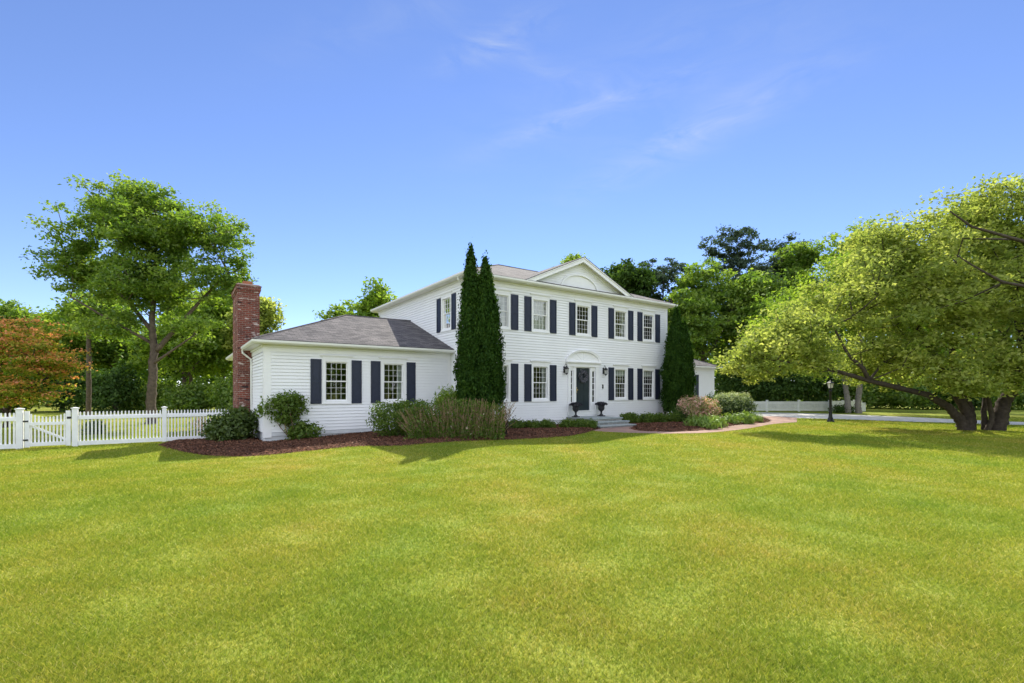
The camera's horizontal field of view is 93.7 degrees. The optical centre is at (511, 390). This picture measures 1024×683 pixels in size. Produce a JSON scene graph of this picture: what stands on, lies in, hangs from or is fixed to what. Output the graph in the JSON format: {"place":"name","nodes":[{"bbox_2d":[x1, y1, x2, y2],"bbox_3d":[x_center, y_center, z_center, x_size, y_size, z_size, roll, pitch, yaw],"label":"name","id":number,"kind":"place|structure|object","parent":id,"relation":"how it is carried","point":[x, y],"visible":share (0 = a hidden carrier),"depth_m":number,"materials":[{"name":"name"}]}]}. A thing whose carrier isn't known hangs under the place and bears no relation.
{"place":"outdoors","nodes":[
{"label":"outdoors","id":0,"kind":"place"},
{"bbox_2d":[0,394,1023,682],"bbox_3d":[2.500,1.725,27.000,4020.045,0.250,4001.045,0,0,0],"label":"lawn","id":1,"kind":"structure","parent":0,"point":[52,414],"depth_m":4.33,"materials":[{"name":"green plant"}]},
{"bbox_2d":[0,298,39,374],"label":"broadleaf tree","id":2,"kind":"object","parent":1,"relation":"on","point":[8,309],"visible":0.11,"depth_m":44.62,"materials":[{"name":"green plant"}]},
{"bbox_2d":[0,375,39,412],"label":"woodland shrub","id":3,"kind":"object","parent":1,"relation":"on","point":[25,407],"visible":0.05,"depth_m":41.08,"materials":[{"name":"green plant"}]},
{"bbox_2d":[0,316,97,427],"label":"japanese maple","id":4,"kind":"object","parent":1,"relation":"on","point":[27,351],"visible":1,"depth_m":23.32,"materials":[{"name":"orange plant"}]},
{"bbox_2d":[3,307,104,410],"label":"oak tree","id":5,"kind":"object","parent":1,"relation":"on","point":[46,315],"visible":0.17,"depth_m":42.69,"materials":[{"name":"green plant"}]},
{"bbox_2d":[33,350,101,412],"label":"woodland shrub","id":6,"kind":"object","parent":1,"relation":"on","point":[67,402],"visible":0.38,"depth_m":41.40,"materials":[{"name":"green plant"}]},
{"bbox_2d":[47,291,135,419],"bbox_3d":[-27.144,-2.510,31.186,5.129,8.824,4.753,0,0,0],"label":"pine tree","id":7,"kind":"object","parent":1,"relation":"on","point":[70,309],"visible":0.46,"depth_m":30.67,"materials":[{"name":"green plant"}]},
{"bbox_2d":[78,419,109,434],"bbox_3d":[-17.827,1.470,20.433,1.318,0.874,1.282,0,0,0],"label":"barberry","id":8,"kind":"object","parent":1,"relation":"on","point":[94,427],"visible":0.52,"depth_m":20.31,"materials":[{"name":"green plant"}]},
{"bbox_2d":[71,358,145,412],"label":"woodland shrub","id":9,"kind":"object","parent":1,"relation":"on","point":[104,390],"visible":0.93,"depth_m":40.36,"materials":[{"name":"green plant"}]},
{"bbox_2d":[54,300,171,408],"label":"broadleaf tree","id":10,"kind":"object","parent":1,"relation":"on","point":[112,353],"visible":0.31,"depth_m":45.89,"materials":[{"name":"green plant"}]},
{"bbox_2d":[0,406,227,448],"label":"picket fence","id":11,"kind":"object","parent":1,"relation":"on","point":[17,418],"visible":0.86,"depth_m":16.63,"materials":[{"name":"white paint"}]},
{"bbox_2d":[23,410,71,447],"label":"garden gate","id":12,"kind":"structure","parent":11,"relation":"attached to","point":[28,426],"depth_m":15.65,"materials":[{"name":"white paint"}]},
{"bbox_2d":[20,168,257,423],"bbox_3d":[-20.183,-4.947,26.747,11.664,13.904,8.335,0,0,0],"label":"maple tree","id":13,"kind":"object","parent":1,"relation":"on","point":[132,223],"visible":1,"depth_m":26.00,"materials":[{"name":"green plant"}]},
{"bbox_2d":[112,377,178,411],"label":"woodland shrub","id":14,"kind":"object","parent":1,"relation":"on","point":[140,406],"visible":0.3,"depth_m":42.19,"materials":[{"name":"green plant"}]},
{"bbox_2d":[118,301,228,384],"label":"oak tree","id":15,"kind":"object","parent":1,"relation":"on","point":[189,351],"visible":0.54,"depth_m":41.44,"materials":[{"name":"green plant"}]},
{"bbox_2d":[146,300,209,386],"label":"broadleaf tree","id":16,"kind":"object","parent":1,"relation":"on","point":[190,378],"visible":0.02,"depth_m":55.85,"materials":[{"name":"green plant"}]},
{"bbox_2d":[158,379,217,412],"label":"woodland shrub","id":17,"kind":"object","parent":1,"relation":"on","point":[183,397],"visible":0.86,"depth_m":41.11,"materials":[{"name":"green plant"}]},
{"bbox_2d":[182,416,210,433],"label":"rose bush","id":18,"kind":"object","parent":1,"relation":"on","point":[198,424],"visible":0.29,"depth_m":20.43,"materials":[{"name":"green plant"}]},
{"bbox_2d":[186,288,232,381],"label":"oak tree","id":19,"kind":"object","parent":1,"relation":"on","point":[223,367],"visible":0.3,"depth_m":43.73,"materials":[{"name":"green plant"}]},
{"bbox_2d":[203,374,232,411],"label":"woodland shrub","id":20,"kind":"object","parent":1,"relation":"on","point":[221,391],"visible":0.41,"depth_m":40.03,"materials":[{"name":"green plant"}]},
{"bbox_2d":[215,295,286,365],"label":"broadleaf tree","id":21,"kind":"object","parent":1,"relation":"on","point":[269,315],"visible":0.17,"depth_m":42.90,"materials":[{"name":"green plant"}]},
{"bbox_2d":[312,303,351,320],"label":"broadleaf tree","id":22,"kind":"object","parent":1,"relation":"on","point":[334,313],"visible":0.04,"depth_m":44.34,"materials":[{"name":"green plant"}]},
{"bbox_2d":[337,276,397,316],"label":"oak tree","id":23,"kind":"object","parent":1,"relation":"on","point":[377,297],"visible":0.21,"depth_m":43.67,"materials":[{"name":"green plant"}]},
{"bbox_2d":[159,417,770,456],"bbox_3d":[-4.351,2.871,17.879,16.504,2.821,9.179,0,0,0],"label":"mulch bed","id":24,"kind":"object","parent":1,"relation":"on","point":[313,447],"visible":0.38,"depth_m":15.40,"materials":[{"name":"brown wood"}]},
{"bbox_2d":[195,405,258,440],"bbox_3d":[-10.197,1.166,17.582,2.162,1.476,1.981,0,0,0],"label":"rhododendron shrub","id":25,"kind":"object","parent":24,"relation":"on","point":[236,423],"visible":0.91,"depth_m":17.10,"materials":[{"name":"green plant"}]},
{"bbox_2d":[254,389,324,439],"bbox_3d":[-7.844,0.873,16.936,2.547,1.910,1.627,0,0,0],"label":"pruned holly","id":26,"kind":"object","parent":24,"relation":"on","point":[285,402],"visible":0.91,"depth_m":16.65,"materials":[{"name":"green plant"}]},
{"bbox_2d":[365,398,429,435],"bbox_3d":[-3.905,0.968,16.813,2.298,1.449,1.738,0,0,0],"label":"yew shrub","id":27,"kind":"object","parent":24,"relation":"on","point":[384,419],"visible":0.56,"depth_m":16.45,"materials":[{"name":"green plant"}]},
{"bbox_2d":[431,384,462,415],"bbox_3d":[-2.430,0.657,19.165,1.606,1.982,1.418,0,0,0],"label":"leafy perennial","id":28,"kind":"object","parent":24,"relation":"on","point":[449,393],"visible":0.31,"depth_m":18.98,"materials":[{"name":"green plant"}]},
{"bbox_2d":[396,394,518,440],"bbox_3d":[-1.757,0.856,16.193,4.144,1.543,3.315,0,0,0],"label":"butterfly bush","id":29,"kind":"object","parent":24,"relation":"on","point":[443,422],"visible":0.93,"depth_m":15.81,"materials":[{"name":"green plant"}]},
{"bbox_2d":[452,242,483,419],"bbox_3d":[-1.586,-2.151,18.521,1.423,7.568,1.423,0,0,0],"label":"arborvitae","id":30,"kind":"object","parent":24,"relation":"on","point":[466,331],"visible":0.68,"depth_m":18.22,"materials":[{"name":"green plant"}]},
{"bbox_2d":[469,250,506,415],"bbox_3d":[-1.013,-1.919,18.580,1.703,7.104,1.724,0,0,0],"label":"arborvitae","id":31,"kind":"object","parent":24,"relation":"on","point":[492,381],"visible":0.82,"depth_m":18.14,"materials":[{"name":"green plant"}]},
{"bbox_2d":[497,400,515,433],"bbox_3d":[-0.336,0.838,16.697,0.979,1.627,0.838,0,0,0],"label":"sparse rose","id":32,"kind":"object","parent":24,"relation":"on","point":[506,418],"visible":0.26,"depth_m":16.65,"materials":[{"name":"green plant"}]},
{"bbox_2d":[507,419,518,427],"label":"boxwood","id":33,"kind":"object","parent":24,"relation":"on","point":[512,422],"visible":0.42,"depth_m":19.44,"materials":[{"name":"green plant"}]},
{"bbox_2d":[509,418,524,427],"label":"boxwood","id":34,"kind":"object","parent":24,"relation":"on","point":[520,424],"visible":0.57,"depth_m":19.49,"materials":[{"name":"green plant"}]},
{"bbox_2d":[523,419,541,427],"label":"boxwood","id":35,"kind":"object","parent":24,"relation":"on","point":[534,423],"visible":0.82,"depth_m":19.64,"materials":[{"name":"green plant"}]},
{"bbox_2d":[538,419,556,427],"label":"boxwood","id":36,"kind":"object","parent":24,"relation":"on","point":[545,423],"visible":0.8,"depth_m":19.73,"materials":[{"name":"green plant"}]},
{"bbox_2d":[556,418,576,426],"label":"boxwood","id":37,"kind":"object","parent":24,"relation":"on","point":[566,423],"visible":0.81,"depth_m":19.89,"materials":[{"name":"green plant"}]},
{"bbox_2d":[572,418,588,426],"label":"boxwood","id":38,"kind":"object","parent":24,"relation":"on","point":[580,423],"visible":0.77,"depth_m":19.90,"materials":[{"name":"green plant"}]},
{"bbox_2d":[583,418,597,428],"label":"boxwood","id":39,"kind":"object","parent":24,"relation":"on","point":[591,423],"visible":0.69,"depth_m":19.97,"materials":[{"name":"green plant"}]},
{"bbox_2d":[226,256,722,440],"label":"colonial house","id":40,"kind":"structure","parent":1,"relation":"on","point":[563,324],"depth_m":21.11,"materials":[{"name":"white paint"}]},
{"bbox_2d":[320,355,353,403],"bbox_3d":[-6.568,-0.420,17.961,1.220,1.820,0.185,0,0,-35],"label":"window","id":41,"kind":"structure","parent":40,"relation":"in","point":[325,358],"depth_m":17.96,"materials":[{"name":"white paint"}]},
{"bbox_2d":[379,357,408,402],"bbox_3d":[-4.777,-0.420,19.257,1.220,1.820,0.277,0,0,-35],"label":"window","id":42,"kind":"structure","parent":40,"relation":"in","point":[401,365],"depth_m":19.34,"materials":[{"name":"white paint"}]},
{"bbox_2d":[439,290,452,332],"bbox_3d":[-2.844,-3.450,20.992,0.185,1.700,1.180,0,0,-35],"label":"window","id":43,"kind":"structure","parent":40,"relation":"in","point":[445,303],"depth_m":21.11,"materials":[{"name":"white paint"}]},
{"bbox_2d":[495,288,512,329],"bbox_3d":[-0.529,-3.450,20.288,1.180,1.700,0.277,0,0,-35],"label":"window","id":44,"kind":"structure","parent":40,"relation":"in","point":[504,300],"depth_m":20.47,"materials":[{"name":"white paint"}]},
{"bbox_2d":[502,359,511,401],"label":"window","id":45,"kind":"structure","parent":40,"relation":"in","point":[506,366],"depth_m":20.48,"materials":[{"name":"white paint"}]},
{"bbox_2d":[530,293,551,333],"bbox_3d":[1.230,-3.450,21.506,1.180,1.700,0.277,0,0,-35],"label":"window","id":46,"kind":"structure","parent":40,"relation":"in","point":[540,308],"depth_m":21.61,"materials":[{"name":"white paint"}]},
{"bbox_2d":[530,360,551,401],"bbox_3d":[1.230,-0.430,21.506,1.180,1.820,0.277,0,0,-35],"label":"window","id":47,"kind":"structure","parent":40,"relation":"in","point":[544,372],"depth_m":21.63,"materials":[{"name":"white paint"}]},
{"bbox_2d":[576,368,588,409],"bbox_3d":[3.377,-0.088,22.914,0.880,2.025,0.125,0,0,-35],"label":"front door","id":48,"kind":"structure","parent":40,"relation":"in","point":[582,389],"depth_m":22.94,"materials":[{"name":"green paint"}]},
{"bbox_2d":[578,369,588,382],"bbox_3d":[3.424,-0.692,22.861,0.668,0.706,0.158,0,0,-35],"label":"wreath","id":49,"kind":"object","parent":40,"relation":"attached to","point":[585,378],"visible":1,"depth_m":22.85,"materials":[{"name":"plant"}]},
{"bbox_2d":[574,299,592,336],"bbox_3d":[3.386,-3.450,22.943,1.180,1.700,0.185,0,0,-35],"label":"window","id":50,"kind":"structure","parent":40,"relation":"in","point":[585,304],"depth_m":22.99,"materials":[{"name":"white paint"}]},
{"bbox_2d":[613,305,629,339],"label":"window","id":51,"kind":"structure","parent":40,"relation":"in","point":[624,315],"depth_m":24.54,"materials":[{"name":"white paint"}]},
{"bbox_2d":[613,364,629,400],"bbox_3d":[5.489,-0.430,24.456,1.180,1.820,0.277,0,0,-35],"label":"window","id":52,"kind":"structure","parent":40,"relation":"in","point":[617,372],"depth_m":24.54,"materials":[{"name":"white paint"}]},
{"bbox_2d":[641,309,656,342],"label":"window","id":53,"kind":"structure","parent":40,"relation":"in","point":[650,313],"depth_m":25.72,"materials":[{"name":"white paint"}]},
{"bbox_2d":[642,366,656,399],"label":"window","id":54,"kind":"structure","parent":40,"relation":"in","point":[646,373],"depth_m":25.78,"materials":[{"name":"white paint"}]},
{"bbox_2d":[40,335,1015,404],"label":"wood","id":55,"kind":"object","parent":1,"relation":"on","point":[206,379],"visible":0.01,"depth_m":62.29,"materials":[{"name":"green plant"}]},
{"bbox_2d":[553,252,589,266],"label":"oak tree","id":56,"kind":"object","parent":1,"relation":"on","point":[569,257],"visible":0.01,"depth_m":54.48,"materials":[{"name":"green plant"}]},
{"bbox_2d":[566,416,635,427],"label":"stone steps","id":57,"kind":"structure","parent":1,"relation":"on","point":[607,422],"depth_m":21.48,"materials":[{"name":"grey stone"}]},
{"bbox_2d":[569,402,582,416],"bbox_3d":[2.935,0.847,22.119,0.641,0.726,0.625,0,0,-35],"label":"urn","id":58,"kind":"object","parent":57,"relation":"on","point":[575,406],"visible":1,"depth_m":22.00,"materials":[{"name":"metal"}]},
{"bbox_2d":[595,402,607,415],"bbox_3d":[4.281,0.847,23.045,0.625,0.726,0.641,0,0,-25],"label":"urn","id":59,"kind":"object","parent":57,"relation":"on","point":[601,405],"visible":1,"depth_m":22.92,"materials":[{"name":"metal"}]},
{"bbox_2d":[600,258,662,299],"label":"broadleaf tree","id":60,"kind":"object","parent":1,"relation":"on","point":[631,278],"visible":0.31,"depth_m":47.98,"materials":[{"name":"green plant"}]},
{"bbox_2d":[638,257,691,320],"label":"broadleaf tree","id":61,"kind":"object","parent":1,"relation":"on","point":[664,275],"visible":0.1,"depth_m":51.25,"materials":[{"name":"green plant"}]},
{"bbox_2d":[629,418,768,431],"bbox_3d":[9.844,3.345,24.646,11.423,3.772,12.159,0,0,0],"label":"mulch bed","id":62,"kind":"object","parent":1,"relation":"on","point":[673,429],"visible":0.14,"depth_m":19.83,"materials":[{"name":"brown wood"}]},
{"bbox_2d":[619,413,636,422],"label":"boxwood","id":63,"kind":"object","parent":62,"relation":"on","point":[627,416],"visible":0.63,"depth_m":22.52,"materials":[{"name":"green plant"}]},
{"bbox_2d":[624,411,641,422],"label":"boxwood","id":64,"kind":"object","parent":62,"relation":"on","point":[636,416],"visible":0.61,"depth_m":22.60,"materials":[{"name":"green plant"}]},
{"bbox_2d":[640,411,659,422],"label":"boxwood","id":65,"kind":"object","parent":62,"relation":"on","point":[648,417],"visible":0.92,"depth_m":22.83,"materials":[{"name":"green plant"}]},
{"bbox_2d":[653,412,668,421],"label":"boxwood","id":66,"kind":"object","parent":62,"relation":"on","point":[662,418],"visible":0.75,"depth_m":23.05,"materials":[{"name":"green plant"}]},
{"bbox_2d":[665,412,683,421],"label":"boxwood","id":67,"kind":"object","parent":62,"relation":"on","point":[672,417],"visible":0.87,"depth_m":23.44,"materials":[{"name":"green plant"}]},
{"bbox_2d":[658,304,693,413],"bbox_3d":[8.737,-1.506,25.488,1.879,6.280,1.855,0,0,0],"label":"arborvitae","id":68,"kind":"object","parent":62,"relation":"on","point":[675,374],"visible":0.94,"depth_m":25.09,"materials":[{"name":"green plant"}]},
{"bbox_2d":[669,405,691,421],"bbox_3d":[8.333,1.151,23.833,1.395,1.009,1.294,0,0,0],"label":"barberry","id":69,"kind":"object","parent":62,"relation":"on","point":[675,409],"visible":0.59,"depth_m":23.52,"materials":[{"name":"green plant"}]},
{"bbox_2d":[681,316,697,399],"bbox_3d":[9.289,-1.195,25.808,1.240,5.659,1.287,0,0,-44],"label":"arborvitae","id":70,"kind":"object","parent":62,"relation":"on","point":[692,366],"visible":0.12,"depth_m":25.52,"materials":[{"name":"green plant"}]},
{"bbox_2d":[682,411,701,425],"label":"daylily clump","id":71,"kind":"object","parent":62,"relation":"on","point":[691,421],"visible":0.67,"depth_m":20.62,"materials":[{"name":"green plant"}]},
{"bbox_2d":[676,394,722,418],"bbox_3d":[9.294,0.902,23.926,2.382,1.512,1.994,0,0,0],"label":"azalea","id":72,"kind":"object","parent":62,"relation":"on","point":[696,404],"visible":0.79,"depth_m":23.62,"materials":[{"name":"pink plant"}]},
{"bbox_2d":[695,413,722,428],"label":"daylily clump","id":73,"kind":"object","parent":62,"relation":"on","point":[709,422],"visible":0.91,"depth_m":20.03,"materials":[{"name":"green plant"}]},
{"bbox_2d":[703,391,733,406],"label":"yew shrub","id":74,"kind":"object","parent":62,"relation":"on","point":[710,397],"visible":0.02,"depth_m":29.88,"materials":[{"name":"green plant"}]},
{"bbox_2d":[710,414,729,427],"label":"daylily clump","id":75,"kind":"object","parent":62,"relation":"on","point":[721,420],"visible":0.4,"depth_m":20.88,"materials":[{"name":"green plant"}]},
{"bbox_2d":[720,411,743,424],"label":"daylily clump","id":76,"kind":"object","parent":62,"relation":"on","point":[730,418],"visible":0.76,"depth_m":22.77,"materials":[{"name":"green plant"}]},
{"bbox_2d":[710,390,758,418],"bbox_3d":[12.015,0.801,26.131,2.530,1.705,2.127,0,0,-25],"label":"clipped boxwood","id":77,"kind":"object","parent":62,"relation":"on","point":[740,403],"visible":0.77,"depth_m":25.78,"materials":[{"name":"green plant"}]},
{"bbox_2d":[736,410,755,423],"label":"daylily clump","id":78,"kind":"object","parent":62,"relation":"on","point":[748,417],"visible":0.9,"depth_m":23.13,"materials":[{"name":"green plant"}]},
{"bbox_2d":[752,410,764,421],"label":"daylily clump","id":79,"kind":"object","parent":62,"relation":"on","point":[758,418],"visible":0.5,"depth_m":24.23,"materials":[{"name":"green plant"}]},
{"bbox_2d":[663,257,749,364],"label":"broadleaf tree","id":80,"kind":"object","parent":1,"relation":"on","point":[699,302],"visible":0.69,"depth_m":45.55,"materials":[{"name":"green plant"}]},
{"bbox_2d":[714,362,769,407],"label":"woodland shrub","id":81,"kind":"object","parent":1,"relation":"on","point":[734,383],"visible":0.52,"depth_m":45.06,"materials":[{"name":"green plant"}]},
{"bbox_2d":[697,225,798,378],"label":"pine tree","id":82,"kind":"object","parent":1,"relation":"on","point":[736,261],"visible":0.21,"depth_m":54.14,"materials":[{"name":"green plant"}]},
{"bbox_2d":[713,268,798,406],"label":"broadleaf tree","id":83,"kind":"object","parent":1,"relation":"on","point":[752,283],"visible":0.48,"depth_m":45.16,"materials":[{"name":"green plant"}]},
{"bbox_2d":[733,232,814,378],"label":"tree","id":84,"kind":"object","parent":1,"relation":"on","point":[779,245],"visible":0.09,"depth_m":56.00,"materials":[{"name":"green plant"}]},
{"bbox_2d":[746,365,826,408],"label":"woodland shrub","id":85,"kind":"object","parent":1,"relation":"on","point":[779,389],"visible":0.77,"depth_m":44.02,"materials":[{"name":"green plant"}]},
{"bbox_2d":[750,400,828,411],"bbox_3d":[21.095,1.195,37.438,7.330,1.010,0.180,0,0,3],"label":"picket fence","id":86,"kind":"object","parent":1,"relation":"on","point":[767,405],"visible":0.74,"depth_m":37.40,"materials":[{"name":"white paint"}]},
{"bbox_2d":[768,239,829,405],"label":"broadleaf tree","id":87,"kind":"object","parent":1,"relation":"on","point":[804,258],"visible":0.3,"depth_m":52.22,"materials":[{"name":"green plant"}]},
{"bbox_2d":[799,369,853,407],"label":"woodland shrub","id":88,"kind":"object","parent":1,"relation":"on","point":[837,390],"visible":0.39,"depth_m":44.88,"materials":[{"name":"green plant"}]},
{"bbox_2d":[827,379,833,421],"bbox_3d":[16.456,0.510,24.800,0.400,2.280,0.346,0,0,0],"label":"lamp post","id":89,"kind":"object","parent":1,"relation":"on","point":[830,384],"visible":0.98,"depth_m":24.74,"materials":[{"name":"black metal"}]},
{"bbox_2d":[796,215,886,397],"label":"broadleaf tree","id":90,"kind":"object","parent":1,"relation":"on","point":[833,237],"visible":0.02,"depth_m":50.06,"materials":[{"name":"green plant"}]},
{"bbox_2d":[828,404,854,412],"bbox_3d":[24.068,1.251,35.011,2.162,0.831,1.631,0,0,0],"label":"juniper","id":91,"kind":"object","parent":1,"relation":"on","point":[838,409],"visible":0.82,"depth_m":34.78,"materials":[{"name":"green plant"}]},
{"bbox_2d":[832,400,865,410],"bbox_3d":[25.810,1.195,36.871,2.850,1.010,0.140,0,0,-3],"label":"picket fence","id":92,"kind":"object","parent":1,"relation":"on","point":[863,405],"visible":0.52,"depth_m":36.85,"materials":[{"name":"white paint"}]},
{"bbox_2d":[711,172,1023,430],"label":"crabapple tree","id":93,"kind":"object","parent":1,"relation":"on","point":[989,276],"visible":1,"depth_m":18.37,"materials":[{"name":"green plant"}]},
{"bbox_2d":[735,242,1000,412],"bbox_3d":[24.745,-4.332,34.472,17.387,12.220,9.013,0,0,0],"label":"crabapple tree","id":94,"kind":"object","parent":1,"relation":"on","point":[857,404],"visible":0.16,"depth_m":34.31,"materials":[{"name":"green plant"}]},
{"bbox_2d":[835,373,905,408],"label":"woodland shrub","id":95,"kind":"object","parent":1,"relation":"on","point":[867,398],"visible":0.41,"depth_m":42.99,"materials":[{"name":"green plant"}]},
{"bbox_2d":[872,374,955,409],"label":"woodland shrub","id":96,"kind":"object","parent":1,"relation":"on","point":[908,399],"visible":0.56,"depth_m":41.19,"materials":[{"name":"green plant"}]},
{"bbox_2d":[894,247,972,405],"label":"oak tree","id":97,"kind":"object","parent":1,"relation":"on","point":[928,324],"visible":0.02,"depth_m":47.80,"materials":[{"name":"green plant"}]},
{"bbox_2d":[923,385,996,410],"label":"woodland shrub","id":98,"kind":"object","parent":1,"relation":"on","point":[977,403],"visible":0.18,"depth_m":40.05,"materials":[{"name":"green plant"}]},
{"bbox_2d":[947,221,1023,360],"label":"broadleaf tree","id":99,"kind":"object","parent":1,"relation":"on","point":[994,331],"visible":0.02,"depth_m":45.99,"materials":[{"name":"green plant"}]},
{"bbox_2d":[974,371,1023,409],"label":"woodland shrub","id":100,"kind":"object","parent":1,"relation":"on","point":[1019,400],"visible":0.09,"depth_m":40.15,"materials":[{"name":"green plant"}]},
{"bbox_2d":[0,0,1023,390],"label":"sky","id":101,"kind":"structure","parent":0,"point":[356,139],"materials":[{"name":"blue"}]},
{"bbox_2d":[593,416,796,432],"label":"path","id":102,"kind":"structure","parent":0,"point":[776,419],"depth_m":20.30,"materials":[{"name":"brick"}]},
{"bbox_2d":[726,412,1023,424],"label":"driveway","id":103,"kind":"structure","parent":0,"point":[854,417],"depth_m":28.87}
]}

